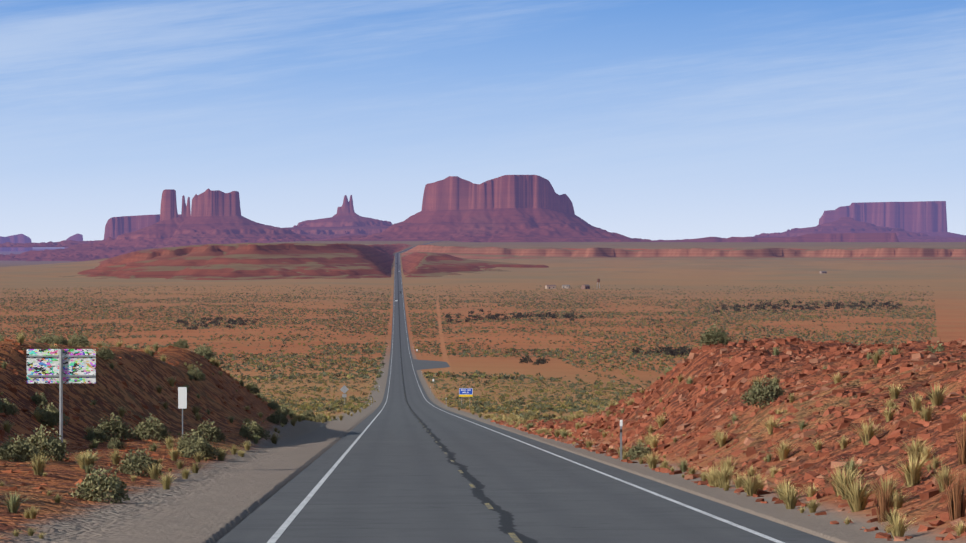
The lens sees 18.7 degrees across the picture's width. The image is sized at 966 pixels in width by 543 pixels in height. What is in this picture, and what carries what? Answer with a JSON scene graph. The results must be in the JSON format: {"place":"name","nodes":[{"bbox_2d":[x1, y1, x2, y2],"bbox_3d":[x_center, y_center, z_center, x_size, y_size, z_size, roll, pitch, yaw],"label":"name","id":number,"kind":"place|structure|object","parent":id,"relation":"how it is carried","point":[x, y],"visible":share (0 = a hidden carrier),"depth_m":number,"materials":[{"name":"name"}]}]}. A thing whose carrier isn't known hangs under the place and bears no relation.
{"place":"outdoors","nodes":[
{"label":"outdoors","id":0,"kind":"place"},
{"bbox_2d":[0,234,32,250],"bbox_3d":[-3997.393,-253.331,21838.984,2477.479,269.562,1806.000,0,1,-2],"label":"mesa","id":1,"kind":"structure","parent":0,"point":[20,238],"depth_m":21454.44,"materials":[{"name":"stone"}]},
{"bbox_2d":[64,234,82,248],"bbox_3d":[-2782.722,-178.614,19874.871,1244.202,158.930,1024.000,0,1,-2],"label":"butte","id":2,"kind":"object","parent":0,"point":[77,237],"visible":0.02,"depth_m":19865.74,"materials":[{"name":"stone"}]},
{"bbox_2d":[57,243,548,279],"bbox_3d":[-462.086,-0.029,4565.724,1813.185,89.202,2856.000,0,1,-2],"label":"red hills","id":3,"kind":"structure","parent":0,"point":[250,261],"depth_m":3641.56,"materials":[{"name":"red stone"}]},
{"bbox_2d":[0,241,965,542],"bbox_3d":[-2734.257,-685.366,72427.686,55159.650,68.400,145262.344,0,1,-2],"label":"ground","id":4,"kind":"structure","parent":0,"point":[214,501],"depth_m":448.75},
{"bbox_2d":[27,349,95,442],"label":"road sign","id":5,"kind":"object","parent":4,"relation":"on","point":[60,366],"visible":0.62,"depth_m":79.27,"materials":[{"name":"metal"}]},
{"bbox_2d":[0,339,275,501],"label":"rubble","id":6,"kind":"object","parent":4,"relation":"on","point":[66,412],"visible":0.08,"depth_m":99.52,"materials":[{"name":"stone"}]},
{"bbox_2d":[104,214,180,238],"bbox_3d":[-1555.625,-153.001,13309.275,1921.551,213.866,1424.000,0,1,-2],"label":"mesa","id":7,"kind":"structure","parent":4,"relation":"on","point":[115,227],"depth_m":13289.44,"materials":[{"name":"purple stone"}]},
{"bbox_2d":[0,188,317,260],"bbox_3d":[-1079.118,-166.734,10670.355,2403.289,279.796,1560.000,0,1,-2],"label":"butte group","id":8,"kind":"object","parent":4,"relation":"on","point":[212,217],"visible":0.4,"depth_m":10813.68},
{"bbox_2d":[178,387,186,436],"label":"marker sign","id":9,"kind":"object","parent":4,"relation":"on","point":[182,398],"visible":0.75,"depth_m":102.25,"materials":[{"name":"metal"}]},
{"bbox_2d":[0,195,654,246],"bbox_3d":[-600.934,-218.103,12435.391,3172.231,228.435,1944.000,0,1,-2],"label":"butte","id":10,"kind":"object","parent":4,"relation":"on","point":[346,220],"visible":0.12,"depth_m":12755.81,"materials":[{"name":"stone"}]},
{"bbox_2d":[340,385,348,403],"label":"road sign","id":11,"kind":"object","parent":4,"relation":"on","point":[344,389],"visible":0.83,"depth_m":431.29,"materials":[{"name":"metal"}]},
{"bbox_2d":[413,359,449,369],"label":"turnout","id":12,"kind":"object","parent":4,"relation":"on","point":[424,364],"visible":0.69,"depth_m":1021.50,"materials":[{"name":"asphalt"}]},
{"bbox_2d":[234,377,650,420],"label":"sage","id":13,"kind":"object","parent":4,"relation":"on","point":[336,404],"visible":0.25,"depth_m":553.78,"materials":[{"name":"green plant"}]},
{"bbox_2d":[0,337,901,512],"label":"green grass","id":14,"kind":"structure","parent":4,"relation":"on","point":[12,505],"depth_m":89.74,"materials":[{"name":"green plant"}]},
{"bbox_2d":[459,388,472,396],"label":"road sign","id":15,"kind":"object","parent":4,"relation":"on","point":[465,392],"visible":0.96,"depth_m":399.80,"materials":[{"name":"metal"}]},
{"bbox_2d":[0,285,936,382],"bbox_3d":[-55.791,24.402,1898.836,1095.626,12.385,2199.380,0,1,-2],"label":"sage","id":16,"kind":"object","parent":4,"relation":"on","point":[362,360],"visible":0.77,"depth_m":1703.89,"materials":[{"name":"green plant"}]},
{"bbox_2d":[0,324,950,503],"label":"sage","id":17,"kind":"object","parent":4,"relation":"on","point":[759,394],"visible":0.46,"depth_m":92.38,"materials":[{"name":"green plant"}]},
{"bbox_2d":[0,332,965,541],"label":"grass tufts","id":18,"kind":"object","parent":4,"relation":"on","point":[751,487],"visible":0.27,"depth_m":83.10,"materials":[{"name":"green plant"}]},
{"bbox_2d":[315,175,654,241],"bbox_3d":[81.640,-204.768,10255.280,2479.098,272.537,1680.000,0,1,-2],"label":"mesa","id":19,"kind":"structure","parent":4,"relation":"on","point":[520,208],"depth_m":10315.91,"materials":[{"name":"stone"}]},
{"bbox_2d":[176,299,901,364],"bbox_3d":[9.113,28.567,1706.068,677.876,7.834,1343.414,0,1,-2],"label":"wash bushes","id":20,"kind":"object","parent":4,"relation":"on","point":[669,350],"visible":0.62,"depth_m":1860.15,"materials":[{"name":"green plant"}]},
{"bbox_2d":[545,285,555,288],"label":"house","id":21,"kind":"structure","parent":4,"relation":"on","point":[550,286],"depth_m":2830.25,"materials":[{"name":"beige"}]},
{"bbox_2d":[581,285,589,288],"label":"building","id":22,"kind":"structure","parent":4,"relation":"on","point":[585,286],"depth_m":2817.01,"materials":[{"name":"black"}]},
{"bbox_2d":[620,420,622,460],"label":"delineator","id":23,"kind":"object","parent":4,"relation":"on","point":[621,423],"visible":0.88,"depth_m":92.72,"materials":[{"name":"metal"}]},
{"bbox_2d":[393,245,965,259],"bbox_3d":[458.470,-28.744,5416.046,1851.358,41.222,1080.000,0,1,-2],"label":"escarpment","id":24,"kind":"structure","parent":4,"relation":"on","point":[893,253],"depth_m":5188.79,"materials":[{"name":"brown stone"}]},
{"bbox_2d":[491,336,965,540],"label":"embankment","id":25,"kind":"structure","parent":4,"relation":"on","point":[806,370],"depth_m":85.55,"materials":[{"name":"soil"}]},
{"bbox_2d":[677,217,965,241],"bbox_3d":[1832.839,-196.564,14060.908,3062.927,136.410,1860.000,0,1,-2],"label":"mesa base slope","id":26,"kind":"structure","parent":4,"relation":"on","point":[846,225],"depth_m":14347.42,"materials":[{"name":"stone"}]},
{"bbox_2d":[818,201,965,237],"bbox_3d":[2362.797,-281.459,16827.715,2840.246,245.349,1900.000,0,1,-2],"label":"mesa","id":27,"kind":"structure","parent":26,"relation":"on","point":[929,218],"depth_m":16770.85,"materials":[{"name":"stone"}]},
{"bbox_2d":[704,380,965,523],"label":"grass","id":28,"kind":"structure","parent":4,"relation":"on","point":[846,487],"depth_m":54.47,"materials":[{"name":"yellow plant"}]},
{"bbox_2d":[870,420,965,522],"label":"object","id":29,"kind":"object","parent":4,"relation":"on","point":[955,501],"visible":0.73,"depth_m":47.07,"materials":[{"name":"brown plant"}]},
{"bbox_2d":[0,0,965,242],"label":"sky","id":30,"kind":"structure","parent":0,"point":[656,119],"materials":[{"name":"blue"}]},
{"bbox_2d":[217,241,834,542],"bbox_3d":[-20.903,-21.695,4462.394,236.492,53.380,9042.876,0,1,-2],"label":"road","id":31,"kind":"structure","parent":0,"point":[396,476],"depth_m":61.53,"materials":[{"name":"grey asphalt"}]},
{"bbox_2d":[267,289,394,542],"bbox_3d":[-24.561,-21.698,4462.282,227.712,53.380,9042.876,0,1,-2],"label":"edge line","id":32,"kind":"object","parent":31,"relation":"on","point":[283,527],"visible":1,"depth_m":61.13,"materials":[{"name":"white paint"}]},
{"bbox_2d":[400,349,521,542],"bbox_3d":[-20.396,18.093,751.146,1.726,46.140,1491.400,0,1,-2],"label":"dashes","id":33,"kind":"object","parent":31,"relation":"on","point":[515,538],"visible":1,"depth_m":55.12,"materials":[{"name":"yellow paint"}]},
{"bbox_2d":[399,250,784,542],"bbox_3d":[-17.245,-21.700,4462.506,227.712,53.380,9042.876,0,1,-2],"label":"edge line","id":34,"kind":"object","parent":31,"relation":"on","point":[729,522],"visible":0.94,"depth_m":61.40,"materials":[{"name":"white paint"}]},
{"bbox_2d":[655,233,898,241],"bbox_3d":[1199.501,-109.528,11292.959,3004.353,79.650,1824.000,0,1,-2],"label":"ridge","id":35,"kind":"structure","parent":0,"point":[854,237],"depth_m":11283.46,"materials":[{"name":"stone"}]}
]}

